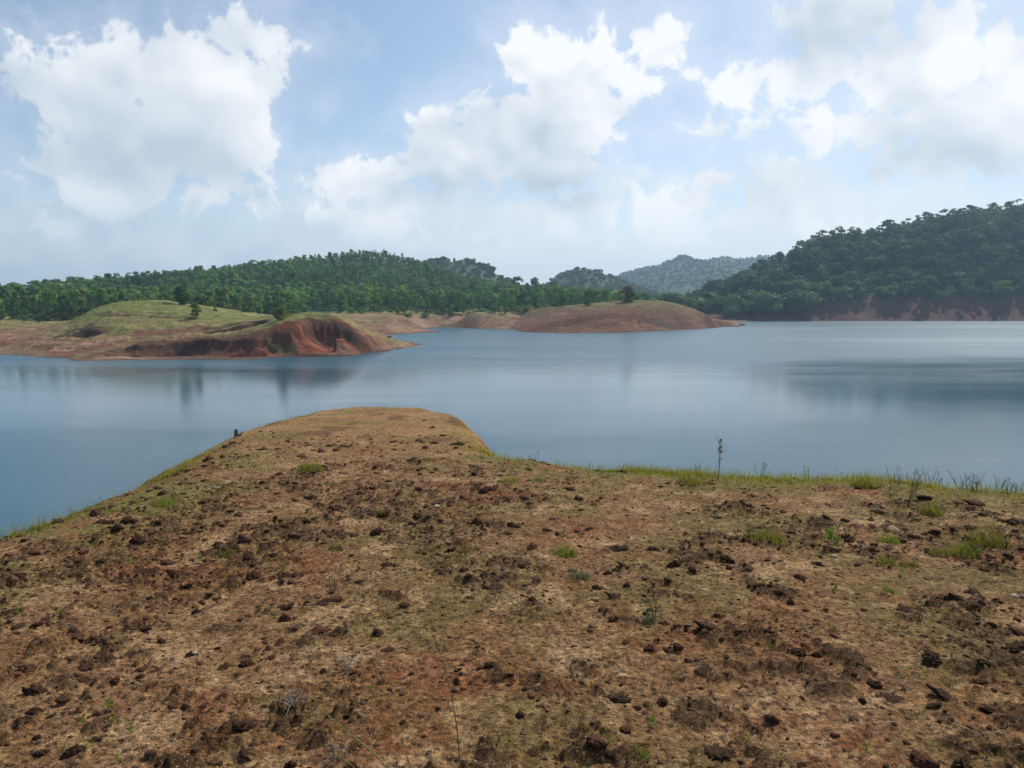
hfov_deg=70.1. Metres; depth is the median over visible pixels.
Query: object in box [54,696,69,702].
earth clod
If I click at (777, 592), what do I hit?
earth clod
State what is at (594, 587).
earth clod
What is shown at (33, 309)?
forest tree
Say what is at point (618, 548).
earth clod
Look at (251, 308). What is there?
forest tree
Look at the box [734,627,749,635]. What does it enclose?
earth clod
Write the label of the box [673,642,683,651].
earth clod
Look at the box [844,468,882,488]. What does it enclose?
grass tuft
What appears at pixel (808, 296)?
broadleaf tree
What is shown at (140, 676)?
earth clod
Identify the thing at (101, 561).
earth clod
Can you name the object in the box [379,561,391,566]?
earth clod
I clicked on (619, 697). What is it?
earth clod
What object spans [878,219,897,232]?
ridge tree
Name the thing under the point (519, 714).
earth clod
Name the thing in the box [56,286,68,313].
forest tree
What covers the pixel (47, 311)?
forest tree
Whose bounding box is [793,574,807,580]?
earth clod
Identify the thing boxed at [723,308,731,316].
broadleaf tree
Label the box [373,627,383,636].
earth clod
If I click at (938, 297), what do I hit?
broadleaf tree
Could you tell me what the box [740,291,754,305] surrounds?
broadleaf tree
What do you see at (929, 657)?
earth clod
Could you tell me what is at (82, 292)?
forest tree
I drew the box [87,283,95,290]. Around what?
tree
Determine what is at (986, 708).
earth clod
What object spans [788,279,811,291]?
broadleaf tree
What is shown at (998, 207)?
ridge tree
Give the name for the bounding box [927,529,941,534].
earth clod
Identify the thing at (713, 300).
broadleaf tree
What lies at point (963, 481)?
twig shrub
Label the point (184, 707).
earth clod
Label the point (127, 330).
headland
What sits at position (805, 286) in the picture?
broadleaf tree
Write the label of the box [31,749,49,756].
earth clod
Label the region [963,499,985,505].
earth clod
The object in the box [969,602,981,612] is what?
earth clod
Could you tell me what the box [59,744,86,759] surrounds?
earth clod
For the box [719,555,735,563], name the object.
earth clod
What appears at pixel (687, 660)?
earth clod
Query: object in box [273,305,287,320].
bush
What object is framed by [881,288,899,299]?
broadleaf tree
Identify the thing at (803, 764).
earth clod
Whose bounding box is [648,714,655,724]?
weed
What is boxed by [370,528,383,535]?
earth clod
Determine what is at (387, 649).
earth clod
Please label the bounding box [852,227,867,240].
ridge tree
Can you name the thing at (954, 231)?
forest
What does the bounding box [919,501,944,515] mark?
grass tuft
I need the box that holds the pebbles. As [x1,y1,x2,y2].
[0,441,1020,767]
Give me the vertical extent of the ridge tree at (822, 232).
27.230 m
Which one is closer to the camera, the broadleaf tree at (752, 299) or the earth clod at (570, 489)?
the earth clod at (570, 489)
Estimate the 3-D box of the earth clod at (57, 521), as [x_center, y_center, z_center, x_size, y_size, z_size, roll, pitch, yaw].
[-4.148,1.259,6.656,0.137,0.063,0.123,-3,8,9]
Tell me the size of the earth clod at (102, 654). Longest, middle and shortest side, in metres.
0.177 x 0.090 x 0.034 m
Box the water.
[0,321,1023,538]
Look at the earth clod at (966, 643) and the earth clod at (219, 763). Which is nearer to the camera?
the earth clod at (219, 763)
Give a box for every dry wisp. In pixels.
[274,684,306,714]
[322,743,347,761]
[340,649,357,672]
[495,564,516,575]
[892,673,916,692]
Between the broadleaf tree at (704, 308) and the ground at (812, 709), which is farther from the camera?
the broadleaf tree at (704, 308)
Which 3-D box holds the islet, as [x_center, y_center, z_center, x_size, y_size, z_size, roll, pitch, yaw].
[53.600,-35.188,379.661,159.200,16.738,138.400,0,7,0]
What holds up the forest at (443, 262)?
on the mountain
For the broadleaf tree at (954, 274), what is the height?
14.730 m
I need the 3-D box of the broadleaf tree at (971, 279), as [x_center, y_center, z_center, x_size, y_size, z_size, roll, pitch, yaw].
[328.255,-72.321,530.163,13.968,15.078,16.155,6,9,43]
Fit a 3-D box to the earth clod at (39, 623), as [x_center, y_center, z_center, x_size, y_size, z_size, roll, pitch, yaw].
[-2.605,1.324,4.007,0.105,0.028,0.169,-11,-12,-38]
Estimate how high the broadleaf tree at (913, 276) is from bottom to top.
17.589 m
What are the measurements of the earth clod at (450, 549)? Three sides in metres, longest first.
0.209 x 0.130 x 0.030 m
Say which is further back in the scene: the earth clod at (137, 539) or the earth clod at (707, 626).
the earth clod at (137, 539)
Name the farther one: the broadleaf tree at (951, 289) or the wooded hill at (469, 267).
the wooded hill at (469, 267)
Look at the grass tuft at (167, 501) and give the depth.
7.12 m
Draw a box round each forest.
[0,249,686,321]
[406,254,785,297]
[669,205,1023,312]
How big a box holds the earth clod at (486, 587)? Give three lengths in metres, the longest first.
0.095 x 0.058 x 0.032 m
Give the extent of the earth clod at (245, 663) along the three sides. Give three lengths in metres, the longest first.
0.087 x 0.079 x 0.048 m
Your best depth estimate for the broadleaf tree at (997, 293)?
515.63 m
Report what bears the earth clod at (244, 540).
on the ground at (812, 709)
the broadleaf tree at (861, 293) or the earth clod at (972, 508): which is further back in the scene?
the broadleaf tree at (861, 293)
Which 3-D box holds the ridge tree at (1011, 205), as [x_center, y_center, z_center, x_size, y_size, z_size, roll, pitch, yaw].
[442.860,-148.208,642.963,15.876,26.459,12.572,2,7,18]
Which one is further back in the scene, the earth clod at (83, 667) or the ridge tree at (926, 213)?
the ridge tree at (926, 213)
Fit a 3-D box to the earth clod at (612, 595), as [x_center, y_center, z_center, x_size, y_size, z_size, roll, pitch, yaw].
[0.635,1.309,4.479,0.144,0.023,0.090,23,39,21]
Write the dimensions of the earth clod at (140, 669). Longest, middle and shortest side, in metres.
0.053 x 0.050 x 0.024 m
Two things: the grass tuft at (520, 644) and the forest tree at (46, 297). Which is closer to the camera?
the grass tuft at (520, 644)
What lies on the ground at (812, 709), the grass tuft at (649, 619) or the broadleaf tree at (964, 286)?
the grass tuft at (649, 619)
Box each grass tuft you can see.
[27,522,53,531]
[68,727,100,750]
[147,496,175,507]
[211,546,233,557]
[250,689,269,704]
[296,458,324,472]
[431,590,443,603]
[447,532,475,552]
[484,726,514,755]
[491,652,520,676]
[499,473,519,483]
[503,638,528,650]
[532,476,546,481]
[546,539,582,558]
[564,562,592,580]
[600,725,614,741]
[625,741,652,760]
[641,606,659,624]
[645,696,666,710]
[674,466,702,485]
[743,520,791,544]
[835,675,865,696]
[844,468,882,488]
[858,732,881,754]
[875,529,900,544]
[875,553,897,566]
[879,585,896,593]
[895,557,924,568]
[917,698,930,714]
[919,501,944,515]
[925,540,956,557]
[933,601,950,612]
[943,518,1017,549]
[943,539,993,558]
[972,602,1003,615]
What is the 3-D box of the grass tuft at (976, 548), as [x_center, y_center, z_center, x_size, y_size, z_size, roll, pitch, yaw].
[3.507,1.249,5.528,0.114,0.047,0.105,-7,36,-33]
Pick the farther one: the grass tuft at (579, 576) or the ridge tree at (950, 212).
the ridge tree at (950, 212)
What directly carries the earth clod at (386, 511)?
on the ground at (812, 709)
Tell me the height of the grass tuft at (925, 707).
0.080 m
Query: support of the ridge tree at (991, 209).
on the hill at (872, 305)
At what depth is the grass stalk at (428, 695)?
2.40 m
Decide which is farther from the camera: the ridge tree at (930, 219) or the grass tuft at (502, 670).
the ridge tree at (930, 219)
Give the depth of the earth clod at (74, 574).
4.90 m
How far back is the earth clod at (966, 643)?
3.71 m
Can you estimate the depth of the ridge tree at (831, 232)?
604.11 m
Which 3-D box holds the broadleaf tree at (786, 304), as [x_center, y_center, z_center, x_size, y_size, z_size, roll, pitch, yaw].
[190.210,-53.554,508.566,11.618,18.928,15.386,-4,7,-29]
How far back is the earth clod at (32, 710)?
3.09 m
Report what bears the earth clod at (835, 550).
on the ground at (812, 709)
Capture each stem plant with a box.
[325,557,341,592]
[646,586,659,618]
[716,439,725,478]
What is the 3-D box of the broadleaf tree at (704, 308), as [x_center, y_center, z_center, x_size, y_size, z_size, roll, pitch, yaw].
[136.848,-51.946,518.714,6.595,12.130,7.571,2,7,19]
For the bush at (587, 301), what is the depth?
359.18 m
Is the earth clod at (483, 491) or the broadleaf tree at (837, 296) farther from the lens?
the broadleaf tree at (837, 296)
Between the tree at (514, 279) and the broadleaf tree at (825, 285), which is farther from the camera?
the tree at (514, 279)
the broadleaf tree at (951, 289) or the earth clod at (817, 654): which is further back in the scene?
the broadleaf tree at (951, 289)
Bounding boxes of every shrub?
[158,293,169,299]
[812,514,845,542]
[843,523,858,536]
[884,473,926,499]
[885,462,923,489]
[916,467,942,486]
[950,472,985,488]
[969,473,982,490]
[994,475,1015,492]
[1012,482,1023,491]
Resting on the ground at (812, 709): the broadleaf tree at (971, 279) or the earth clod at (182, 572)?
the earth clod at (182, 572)
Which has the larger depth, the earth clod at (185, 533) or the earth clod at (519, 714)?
the earth clod at (185, 533)
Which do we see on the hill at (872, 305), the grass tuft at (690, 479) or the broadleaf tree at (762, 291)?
the broadleaf tree at (762, 291)
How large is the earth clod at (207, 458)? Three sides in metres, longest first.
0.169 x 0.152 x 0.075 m
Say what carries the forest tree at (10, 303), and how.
on the shore
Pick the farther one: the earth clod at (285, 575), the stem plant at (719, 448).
the stem plant at (719, 448)
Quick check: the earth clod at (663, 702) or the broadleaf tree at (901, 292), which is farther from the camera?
the broadleaf tree at (901, 292)
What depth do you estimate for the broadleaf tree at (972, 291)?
517.56 m
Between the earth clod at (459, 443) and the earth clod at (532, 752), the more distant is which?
the earth clod at (459, 443)
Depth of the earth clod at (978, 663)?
3.46 m
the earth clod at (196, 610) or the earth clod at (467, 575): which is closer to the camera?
the earth clod at (196, 610)
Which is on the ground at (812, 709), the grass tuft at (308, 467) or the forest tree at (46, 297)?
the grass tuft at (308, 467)
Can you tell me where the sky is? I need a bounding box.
[0,0,1023,285]
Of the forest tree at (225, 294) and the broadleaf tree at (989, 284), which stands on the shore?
the forest tree at (225, 294)
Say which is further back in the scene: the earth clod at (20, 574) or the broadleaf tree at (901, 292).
the broadleaf tree at (901, 292)
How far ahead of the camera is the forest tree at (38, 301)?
301.68 m
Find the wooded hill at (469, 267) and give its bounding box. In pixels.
[431,262,500,281]
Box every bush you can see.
[189,302,200,316]
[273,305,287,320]
[560,295,566,305]
[584,298,591,304]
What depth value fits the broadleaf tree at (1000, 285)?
515.70 m
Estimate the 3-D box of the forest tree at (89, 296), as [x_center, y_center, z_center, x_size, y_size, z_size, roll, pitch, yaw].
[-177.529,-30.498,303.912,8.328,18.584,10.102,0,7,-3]
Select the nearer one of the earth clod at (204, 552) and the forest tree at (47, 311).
the earth clod at (204, 552)
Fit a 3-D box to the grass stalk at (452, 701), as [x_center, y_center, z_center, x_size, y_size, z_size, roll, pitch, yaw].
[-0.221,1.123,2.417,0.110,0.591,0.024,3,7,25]
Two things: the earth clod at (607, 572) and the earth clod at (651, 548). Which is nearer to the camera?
the earth clod at (607, 572)
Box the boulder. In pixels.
[888,525,899,532]
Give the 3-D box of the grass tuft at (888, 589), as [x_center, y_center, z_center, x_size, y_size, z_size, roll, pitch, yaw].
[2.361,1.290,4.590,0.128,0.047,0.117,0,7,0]
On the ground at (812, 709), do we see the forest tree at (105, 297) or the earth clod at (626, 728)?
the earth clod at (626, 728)
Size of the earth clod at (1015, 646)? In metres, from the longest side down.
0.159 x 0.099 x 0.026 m
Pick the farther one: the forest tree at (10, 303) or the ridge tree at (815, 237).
the ridge tree at (815, 237)
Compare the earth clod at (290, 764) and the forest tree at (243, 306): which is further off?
the forest tree at (243, 306)
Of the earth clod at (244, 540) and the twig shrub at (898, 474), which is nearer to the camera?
the earth clod at (244, 540)
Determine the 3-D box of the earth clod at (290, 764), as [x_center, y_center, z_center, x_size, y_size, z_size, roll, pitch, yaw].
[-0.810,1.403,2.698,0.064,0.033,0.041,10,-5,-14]
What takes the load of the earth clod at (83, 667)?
on the ground at (812, 709)
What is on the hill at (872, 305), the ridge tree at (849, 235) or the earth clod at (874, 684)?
the ridge tree at (849, 235)
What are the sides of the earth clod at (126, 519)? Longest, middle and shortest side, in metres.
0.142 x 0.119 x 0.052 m
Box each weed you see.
[105,697,113,707]
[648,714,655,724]
[823,526,835,541]
[832,535,840,546]
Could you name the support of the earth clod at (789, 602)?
on the ground at (812, 709)
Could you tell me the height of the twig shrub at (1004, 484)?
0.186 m
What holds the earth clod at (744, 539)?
on the ground at (812, 709)
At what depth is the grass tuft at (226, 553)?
5.51 m
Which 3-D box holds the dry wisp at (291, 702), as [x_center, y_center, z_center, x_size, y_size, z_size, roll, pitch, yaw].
[-0.928,1.321,3.075,0.119,0.086,0.218,0,7,0]
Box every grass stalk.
[317,703,387,767]
[330,751,354,767]
[401,736,410,767]
[422,631,435,767]
[432,635,460,767]
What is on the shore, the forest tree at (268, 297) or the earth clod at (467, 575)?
the forest tree at (268, 297)
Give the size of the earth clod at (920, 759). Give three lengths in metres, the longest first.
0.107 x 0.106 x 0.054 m
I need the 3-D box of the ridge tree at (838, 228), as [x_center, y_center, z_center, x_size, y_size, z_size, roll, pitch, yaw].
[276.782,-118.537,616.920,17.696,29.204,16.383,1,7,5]
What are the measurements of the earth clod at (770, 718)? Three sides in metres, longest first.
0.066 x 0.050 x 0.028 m
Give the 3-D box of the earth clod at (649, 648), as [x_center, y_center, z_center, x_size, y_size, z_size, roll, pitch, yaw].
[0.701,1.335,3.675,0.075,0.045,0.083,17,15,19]
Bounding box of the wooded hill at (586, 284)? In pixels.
[551,271,626,288]
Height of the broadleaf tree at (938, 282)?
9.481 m
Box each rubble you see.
[0,430,1023,767]
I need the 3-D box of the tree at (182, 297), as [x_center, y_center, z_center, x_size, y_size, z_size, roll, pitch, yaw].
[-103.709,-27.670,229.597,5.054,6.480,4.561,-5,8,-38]
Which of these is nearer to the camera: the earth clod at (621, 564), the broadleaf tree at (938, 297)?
the earth clod at (621, 564)
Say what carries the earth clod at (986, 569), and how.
on the ground at (812, 709)
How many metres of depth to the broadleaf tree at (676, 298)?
516.89 m
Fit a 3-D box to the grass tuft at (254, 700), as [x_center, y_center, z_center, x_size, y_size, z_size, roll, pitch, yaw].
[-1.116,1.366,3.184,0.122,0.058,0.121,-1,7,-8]
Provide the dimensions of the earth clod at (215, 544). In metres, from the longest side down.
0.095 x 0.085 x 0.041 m
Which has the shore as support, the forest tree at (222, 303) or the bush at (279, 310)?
the forest tree at (222, 303)
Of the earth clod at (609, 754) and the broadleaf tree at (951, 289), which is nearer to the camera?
the earth clod at (609, 754)
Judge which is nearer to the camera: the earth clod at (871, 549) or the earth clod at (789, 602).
the earth clod at (789, 602)
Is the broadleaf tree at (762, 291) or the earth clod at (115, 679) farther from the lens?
the broadleaf tree at (762, 291)
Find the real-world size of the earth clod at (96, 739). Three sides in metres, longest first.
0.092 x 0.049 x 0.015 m
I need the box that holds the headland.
[0,300,439,360]
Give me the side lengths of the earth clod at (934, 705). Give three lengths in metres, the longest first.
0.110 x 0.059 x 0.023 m
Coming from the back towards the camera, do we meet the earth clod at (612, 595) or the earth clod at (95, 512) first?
the earth clod at (95, 512)
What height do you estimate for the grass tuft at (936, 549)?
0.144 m
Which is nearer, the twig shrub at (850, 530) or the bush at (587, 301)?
the twig shrub at (850, 530)
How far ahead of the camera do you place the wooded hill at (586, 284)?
1080.26 m
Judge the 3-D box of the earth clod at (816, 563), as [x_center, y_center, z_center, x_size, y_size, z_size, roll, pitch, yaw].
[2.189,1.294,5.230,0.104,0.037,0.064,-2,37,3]
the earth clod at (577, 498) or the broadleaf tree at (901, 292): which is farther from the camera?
the broadleaf tree at (901, 292)
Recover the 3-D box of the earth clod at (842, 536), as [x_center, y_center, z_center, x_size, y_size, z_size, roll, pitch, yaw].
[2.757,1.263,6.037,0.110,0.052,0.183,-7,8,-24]
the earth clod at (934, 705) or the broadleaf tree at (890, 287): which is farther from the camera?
the broadleaf tree at (890, 287)
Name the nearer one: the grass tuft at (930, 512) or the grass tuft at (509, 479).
the grass tuft at (930, 512)
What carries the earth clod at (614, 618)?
on the ground at (812, 709)
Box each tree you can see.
[2,299,18,317]
[8,295,28,310]
[11,286,29,318]
[24,295,41,314]
[25,295,39,318]
[25,311,38,318]
[31,288,41,314]
[41,288,54,311]
[42,308,50,319]
[45,298,63,318]
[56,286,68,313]
[59,288,89,315]
[74,288,95,313]
[77,288,90,314]
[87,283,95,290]
[99,294,112,305]
[116,292,126,300]
[126,289,139,300]
[146,293,154,299]
[173,286,190,304]
[187,294,207,305]
[194,289,218,306]
[220,287,233,308]
[220,301,226,307]
[242,302,246,311]
[245,297,255,312]
[247,292,262,313]
[250,289,261,302]
[263,295,272,314]
[264,302,272,314]
[511,276,523,283]
[530,277,538,286]
[620,285,635,301]
[661,292,679,303]
[667,293,688,306]
[678,299,697,306]
[682,296,706,310]
[697,292,712,312]
[699,291,720,312]
[700,303,709,313]
[722,293,753,316]
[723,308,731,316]
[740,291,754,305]
[743,292,760,300]
[753,291,782,314]
[758,290,773,302]
[763,300,781,313]
[775,289,809,311]
[775,293,794,312]
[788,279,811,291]
[791,293,818,309]
[795,284,810,298]
[802,291,822,308]
[810,233,820,247]
[811,280,831,299]
[815,230,832,245]
[818,235,831,248]
[823,237,833,248]
[823,283,840,301]
[825,230,835,246]
[829,226,846,239]
[832,291,843,300]
[836,286,855,301]
[838,271,862,284]
[844,230,856,239]
[844,280,861,294]
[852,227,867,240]
[855,286,869,298]
[873,286,896,296]
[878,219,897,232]
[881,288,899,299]
[886,220,902,234]
[887,282,904,291]
[896,284,908,301]
[900,219,909,227]
[900,271,918,283]
[915,217,927,229]
[916,211,934,221]
[917,275,936,296]
[926,214,938,223]
[933,209,948,221]
[933,280,944,287]
[933,291,943,300]
[939,291,950,297]
[942,286,956,293]
[945,271,965,283]
[946,210,957,216]
[953,281,975,293]
[954,274,976,284]
[959,205,978,216]
[965,287,981,297]
[973,209,986,223]
[981,204,1000,212]
[983,280,994,289]
[986,202,1003,214]
[991,280,1015,294]
[991,286,1008,299]
[1004,201,1017,209]
[1006,200,1023,211]
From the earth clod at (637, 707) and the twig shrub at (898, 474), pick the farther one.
the twig shrub at (898, 474)
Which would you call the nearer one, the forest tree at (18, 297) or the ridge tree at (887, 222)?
the forest tree at (18, 297)
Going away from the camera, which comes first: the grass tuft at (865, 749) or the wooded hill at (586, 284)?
the grass tuft at (865, 749)
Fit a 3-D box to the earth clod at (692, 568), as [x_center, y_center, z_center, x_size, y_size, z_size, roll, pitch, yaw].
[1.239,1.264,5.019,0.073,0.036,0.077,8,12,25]
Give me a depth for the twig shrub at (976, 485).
7.88 m
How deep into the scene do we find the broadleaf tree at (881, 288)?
517.73 m
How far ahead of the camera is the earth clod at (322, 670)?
3.46 m
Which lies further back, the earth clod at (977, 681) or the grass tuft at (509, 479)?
the grass tuft at (509, 479)
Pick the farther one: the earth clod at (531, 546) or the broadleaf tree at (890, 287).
the broadleaf tree at (890, 287)
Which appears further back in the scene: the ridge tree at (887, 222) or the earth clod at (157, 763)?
the ridge tree at (887, 222)
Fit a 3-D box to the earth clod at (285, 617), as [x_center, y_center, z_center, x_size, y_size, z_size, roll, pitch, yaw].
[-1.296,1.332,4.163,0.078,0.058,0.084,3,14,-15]
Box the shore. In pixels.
[1,258,747,328]
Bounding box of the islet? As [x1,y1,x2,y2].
[488,300,739,332]
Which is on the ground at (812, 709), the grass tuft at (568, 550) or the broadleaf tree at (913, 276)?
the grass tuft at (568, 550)
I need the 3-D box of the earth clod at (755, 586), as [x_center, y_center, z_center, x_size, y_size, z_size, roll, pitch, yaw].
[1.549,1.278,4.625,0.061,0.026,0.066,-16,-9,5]
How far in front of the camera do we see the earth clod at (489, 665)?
3.45 m
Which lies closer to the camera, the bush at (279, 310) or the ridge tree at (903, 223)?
the bush at (279, 310)
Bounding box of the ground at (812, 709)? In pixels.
[0,407,1023,767]
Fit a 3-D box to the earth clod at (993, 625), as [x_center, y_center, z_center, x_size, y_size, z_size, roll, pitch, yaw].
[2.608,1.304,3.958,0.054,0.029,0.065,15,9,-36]
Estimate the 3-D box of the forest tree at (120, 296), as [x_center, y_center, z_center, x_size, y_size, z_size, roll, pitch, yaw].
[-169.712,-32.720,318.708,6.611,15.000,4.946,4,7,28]
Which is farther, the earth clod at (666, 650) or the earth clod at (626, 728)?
the earth clod at (666, 650)
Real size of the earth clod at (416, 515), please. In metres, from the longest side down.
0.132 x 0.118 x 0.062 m
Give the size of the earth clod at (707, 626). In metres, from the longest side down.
0.161 x 0.121 x 0.028 m
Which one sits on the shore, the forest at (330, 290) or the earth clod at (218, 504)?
the forest at (330, 290)
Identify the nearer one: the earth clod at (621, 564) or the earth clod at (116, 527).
the earth clod at (621, 564)
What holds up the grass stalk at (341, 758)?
on the ground at (812, 709)
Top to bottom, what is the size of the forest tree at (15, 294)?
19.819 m
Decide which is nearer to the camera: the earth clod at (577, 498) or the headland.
the earth clod at (577, 498)
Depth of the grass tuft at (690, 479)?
8.18 m
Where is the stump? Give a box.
[234,429,242,437]
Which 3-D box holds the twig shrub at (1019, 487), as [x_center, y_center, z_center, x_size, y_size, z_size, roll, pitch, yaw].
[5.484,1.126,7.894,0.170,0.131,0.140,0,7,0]
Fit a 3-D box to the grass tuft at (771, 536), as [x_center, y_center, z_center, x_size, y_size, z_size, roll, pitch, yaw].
[2.038,1.181,5.920,0.454,0.183,0.436,0,7,0]
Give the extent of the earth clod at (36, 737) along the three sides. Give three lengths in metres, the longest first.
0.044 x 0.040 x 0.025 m
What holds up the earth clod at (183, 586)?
on the ground at (812, 709)
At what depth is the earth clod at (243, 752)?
2.74 m
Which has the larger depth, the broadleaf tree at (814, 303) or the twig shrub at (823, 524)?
the broadleaf tree at (814, 303)
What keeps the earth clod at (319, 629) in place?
on the ground at (812, 709)
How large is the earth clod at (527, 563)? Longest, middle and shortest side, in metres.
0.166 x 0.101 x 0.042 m
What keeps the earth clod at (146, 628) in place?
on the ground at (812, 709)
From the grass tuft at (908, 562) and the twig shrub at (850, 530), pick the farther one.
the twig shrub at (850, 530)
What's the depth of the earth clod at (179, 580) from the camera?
4.80 m
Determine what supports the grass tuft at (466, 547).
on the ground at (812, 709)
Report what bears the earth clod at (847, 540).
on the ground at (812, 709)
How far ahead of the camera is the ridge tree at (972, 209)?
634.97 m
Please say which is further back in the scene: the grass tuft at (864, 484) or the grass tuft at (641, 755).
the grass tuft at (864, 484)
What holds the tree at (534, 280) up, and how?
on the shore
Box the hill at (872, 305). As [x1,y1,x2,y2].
[700,232,1023,320]
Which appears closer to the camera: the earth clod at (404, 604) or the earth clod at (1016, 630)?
the earth clod at (1016, 630)
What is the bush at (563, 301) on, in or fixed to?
on the islet
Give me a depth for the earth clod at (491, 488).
7.77 m
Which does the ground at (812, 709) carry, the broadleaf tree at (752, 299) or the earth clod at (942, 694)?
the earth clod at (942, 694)
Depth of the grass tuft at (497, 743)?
2.73 m
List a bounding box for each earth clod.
[14,664,37,672]
[16,571,26,577]
[21,684,48,695]
[24,706,44,714]
[26,550,40,555]
[29,621,46,627]
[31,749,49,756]
[32,734,41,740]
[48,519,64,525]
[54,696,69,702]
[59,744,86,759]
[68,571,83,577]
[77,663,91,671]
[77,676,90,683]
[86,736,102,742]
[89,508,100,516]
[93,519,114,524]
[93,650,107,661]
[94,558,106,564]
[104,655,116,661]
[110,675,120,683]
[111,523,124,530]
[120,515,132,523]
[129,533,145,545]
[133,667,145,672]
[134,674,144,679]
[138,624,153,631]
[154,761,162,767]
[157,490,167,495]
[157,638,166,643]
[160,559,176,565]
[166,569,179,577]
[172,577,184,582]
[175,532,193,534]
[177,569,185,574]
[177,583,194,588]
[180,703,189,710]
[185,650,194,656]
[191,608,201,614]
[200,550,213,555]
[202,456,213,461]
[211,541,223,546]
[214,503,223,506]
[214,761,222,766]
[217,662,230,669]
[227,544,237,548]
[231,718,257,732]
[237,536,251,544]
[238,659,254,667]
[239,745,251,760]
[242,553,254,561]
[245,570,260,580]
[259,544,273,547]
[277,602,294,610]
[278,613,290,621]
[279,573,289,577]
[281,548,294,553]
[283,760,297,767]
[307,495,316,499]
[313,625,328,633]
[315,597,326,605]
[319,668,326,673]
[326,595,342,602]
[334,546,343,550]
[343,761,358,767]
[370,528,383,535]
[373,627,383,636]
[376,509,390,516]
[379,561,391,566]
[380,647,393,651]
[398,601,410,607]
[412,512,422,518]
[445,547,456,552]
[449,441,465,444]
[454,677,459,684]
[463,573,471,579]
[472,518,484,525]
[478,488,488,493]
[478,571,487,576]
[481,585,490,589]
[484,485,496,490]
[484,661,498,669]
[507,521,515,527]
[515,560,531,565]
[515,710,525,718]
[516,561,525,567]
[526,543,536,550]
[527,596,536,601]
[528,749,538,756]
[531,577,540,583]
[566,487,575,490]
[566,729,579,738]
[573,495,583,500]
[585,734,607,747]
[592,585,598,589]
[602,570,612,574]
[604,750,614,759]
[605,592,620,598]
[607,693,631,703]
[608,615,619,621]
[609,544,628,551]
[615,561,629,568]
[619,724,631,733]
[632,705,641,710]
[643,644,655,652]
[646,546,659,550]
[656,697,667,706]
[657,621,669,624]
[663,647,671,652]
[668,560,681,567]
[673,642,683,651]
[678,556,692,562]
[684,658,691,662]
[687,565,696,572]
[693,619,721,630]
[694,664,711,676]
[703,743,735,761]
[710,613,725,617]
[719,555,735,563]
[723,622,735,631]
[726,536,739,539]
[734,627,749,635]
[739,537,751,543]
[750,526,764,528]
[752,583,761,588]
[764,714,779,722]
[774,590,782,595]
[786,600,794,604]
[787,530,795,534]
[790,648,808,656]
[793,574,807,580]
[795,762,806,766]
[810,651,821,657]
[811,561,824,566]
[821,548,839,552]
[829,633,838,638]
[830,732,839,737]
[837,534,855,538]
[843,537,853,542]
[857,697,866,704]
[866,680,882,688]
[868,547,876,552]
[876,692,904,703]
[895,606,924,612]
[908,749,939,767]
[917,495,932,499]
[921,649,939,667]
[924,598,942,608]
[925,683,952,701]
[926,702,941,708]
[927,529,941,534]
[943,592,962,600]
[950,756,975,767]
[957,640,974,646]
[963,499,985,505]
[963,524,976,529]
[963,701,1006,712]
[964,505,974,510]
[964,587,979,594]
[964,606,971,611]
[967,678,987,684]
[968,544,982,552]
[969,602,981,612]
[974,658,996,666]
[977,567,990,572]
[986,622,998,628]
[1004,640,1023,652]
[1006,626,1023,635]
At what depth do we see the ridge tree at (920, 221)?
631.28 m
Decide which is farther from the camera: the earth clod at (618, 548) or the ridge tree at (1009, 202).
the ridge tree at (1009, 202)
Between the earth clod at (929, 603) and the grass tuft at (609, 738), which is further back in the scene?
the earth clod at (929, 603)
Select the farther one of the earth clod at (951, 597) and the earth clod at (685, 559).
the earth clod at (685, 559)
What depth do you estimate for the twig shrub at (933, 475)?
8.07 m
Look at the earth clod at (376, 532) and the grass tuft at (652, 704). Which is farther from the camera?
the earth clod at (376, 532)
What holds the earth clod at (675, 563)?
on the ground at (812, 709)
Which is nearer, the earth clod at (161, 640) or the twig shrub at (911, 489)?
the earth clod at (161, 640)
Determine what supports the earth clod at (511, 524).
on the ground at (812, 709)
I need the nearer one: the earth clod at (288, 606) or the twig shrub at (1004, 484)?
the earth clod at (288, 606)
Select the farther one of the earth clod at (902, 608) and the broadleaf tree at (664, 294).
the broadleaf tree at (664, 294)
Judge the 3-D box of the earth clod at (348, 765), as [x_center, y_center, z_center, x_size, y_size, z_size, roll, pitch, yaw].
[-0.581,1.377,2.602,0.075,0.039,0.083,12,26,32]
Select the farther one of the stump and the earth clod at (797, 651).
the stump
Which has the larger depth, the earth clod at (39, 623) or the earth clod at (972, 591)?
the earth clod at (972, 591)
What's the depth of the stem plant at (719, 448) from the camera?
8.40 m
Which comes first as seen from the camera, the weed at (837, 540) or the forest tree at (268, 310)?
the weed at (837, 540)
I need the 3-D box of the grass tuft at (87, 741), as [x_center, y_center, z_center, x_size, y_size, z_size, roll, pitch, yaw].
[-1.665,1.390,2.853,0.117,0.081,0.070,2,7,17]
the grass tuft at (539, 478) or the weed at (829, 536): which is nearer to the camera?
the weed at (829, 536)
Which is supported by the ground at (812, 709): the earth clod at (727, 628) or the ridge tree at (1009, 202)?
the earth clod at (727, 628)
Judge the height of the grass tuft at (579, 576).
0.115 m
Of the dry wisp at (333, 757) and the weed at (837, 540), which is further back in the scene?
the weed at (837, 540)
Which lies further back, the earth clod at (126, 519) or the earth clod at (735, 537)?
the earth clod at (126, 519)
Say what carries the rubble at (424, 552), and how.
on the ground at (812, 709)
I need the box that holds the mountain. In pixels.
[620,256,785,294]

